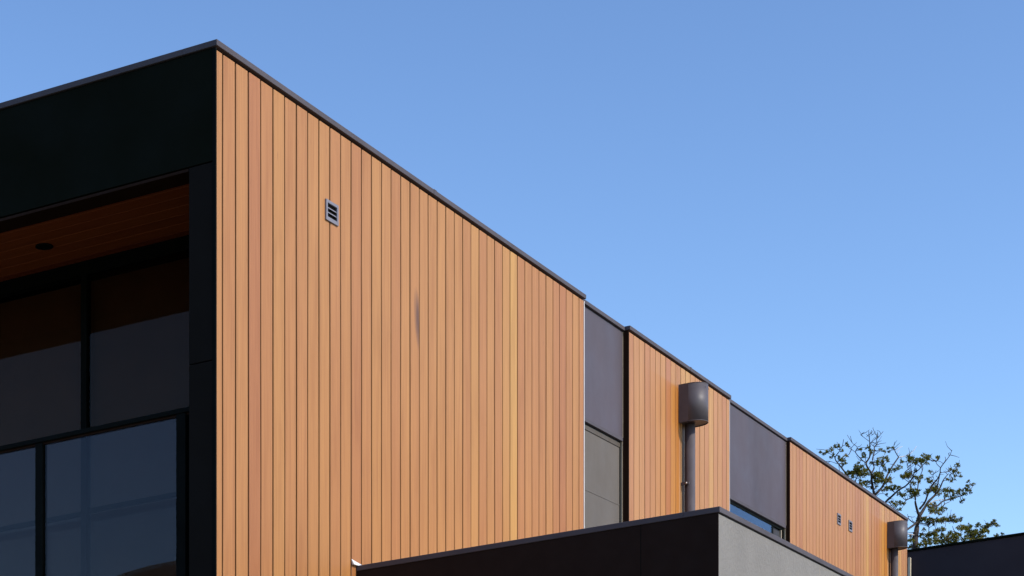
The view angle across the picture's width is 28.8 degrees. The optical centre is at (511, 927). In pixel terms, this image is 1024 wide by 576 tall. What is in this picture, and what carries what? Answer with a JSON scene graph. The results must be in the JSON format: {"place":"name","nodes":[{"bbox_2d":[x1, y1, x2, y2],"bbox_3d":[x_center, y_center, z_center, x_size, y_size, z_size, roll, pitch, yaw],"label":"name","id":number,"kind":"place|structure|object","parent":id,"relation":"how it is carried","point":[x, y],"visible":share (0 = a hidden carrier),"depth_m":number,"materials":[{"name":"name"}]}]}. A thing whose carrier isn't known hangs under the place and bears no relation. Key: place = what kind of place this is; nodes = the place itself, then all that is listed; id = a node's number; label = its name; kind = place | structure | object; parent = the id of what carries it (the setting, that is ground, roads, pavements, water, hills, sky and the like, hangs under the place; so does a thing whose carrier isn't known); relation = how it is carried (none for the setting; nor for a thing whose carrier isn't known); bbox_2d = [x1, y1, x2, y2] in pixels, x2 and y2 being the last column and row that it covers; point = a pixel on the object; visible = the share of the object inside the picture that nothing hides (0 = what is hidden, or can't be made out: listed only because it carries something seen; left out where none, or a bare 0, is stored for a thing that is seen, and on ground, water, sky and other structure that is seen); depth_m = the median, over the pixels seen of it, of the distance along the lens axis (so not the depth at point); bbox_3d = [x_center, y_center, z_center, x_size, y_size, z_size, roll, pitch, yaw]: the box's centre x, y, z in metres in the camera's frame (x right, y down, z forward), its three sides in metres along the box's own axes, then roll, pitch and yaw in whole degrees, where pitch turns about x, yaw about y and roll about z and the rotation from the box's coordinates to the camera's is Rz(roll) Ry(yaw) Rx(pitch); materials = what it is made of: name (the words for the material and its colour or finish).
{"place":"outdoors","nodes":[
{"label":"outdoors","id":0,"kind":"place"},
{"bbox_2d":[0,0,1023,547],"label":"sky","id":1,"kind":"structure","parent":0,"point":[814,207],"materials":[{"name":"blue"}]},
{"label":"ground","id":2,"kind":"structure","parent":0,"visible":0},
{"bbox_2d":[0,39,907,575],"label":"timber house","id":3,"kind":"structure","parent":2,"relation":"on","point":[254,321],"depth_m":14.16,"materials":[{"name":"brown wood"}]},
{"bbox_2d":[0,235,189,575],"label":"sliding door","id":4,"kind":"structure","parent":3,"relation":"in","point":[87,354],"depth_m":14.24,"materials":[{"name":"glass"}]},
{"bbox_2d":[585,418,622,527],"bbox_3d":[0.808,-3.626,18.707,0.072,2.178,1.135,0,0,24],"label":"window","id":5,"kind":"structure","parent":3,"relation":"in","point":[603,447],"depth_m":18.80,"materials":[{"name":"glass"}]},
{"bbox_2d":[730,496,785,539],"bbox_3d":[2.820,-3.784,23.209,0.072,2.217,2.373,0,0,24],"label":"window","id":6,"kind":"structure","parent":3,"relation":"in","point":[775,527],"depth_m":23.45,"materials":[{"name":"glass"}]},
{"bbox_2d":[818,429,931,510],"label":"pine tree","id":7,"kind":"object","parent":2,"relation":"on","point":[856,470],"visible":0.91,"depth_m":71.63,"materials":[{"name":"green plant"}]},
{"bbox_2d":[899,441,975,549],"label":"pine tree","id":8,"kind":"object","parent":2,"relation":"on","point":[915,535],"visible":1,"depth_m":68.05,"materials":[{"name":"green plant"}]},
{"bbox_2d":[907,532,1023,575],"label":"neighbouring building","id":9,"kind":"structure","parent":2,"relation":"on","point":[1002,555],"depth_m":32.43,"materials":[{"name":"stone"}]},
{"bbox_2d":[932,519,1004,544],"bbox_3d":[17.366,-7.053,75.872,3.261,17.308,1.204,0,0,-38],"label":"pine tree","id":10,"kind":"object","parent":2,"relation":"on","point":[955,536],"visible":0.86,"depth_m":75.91,"materials":[{"name":"green plant"}]}
]}

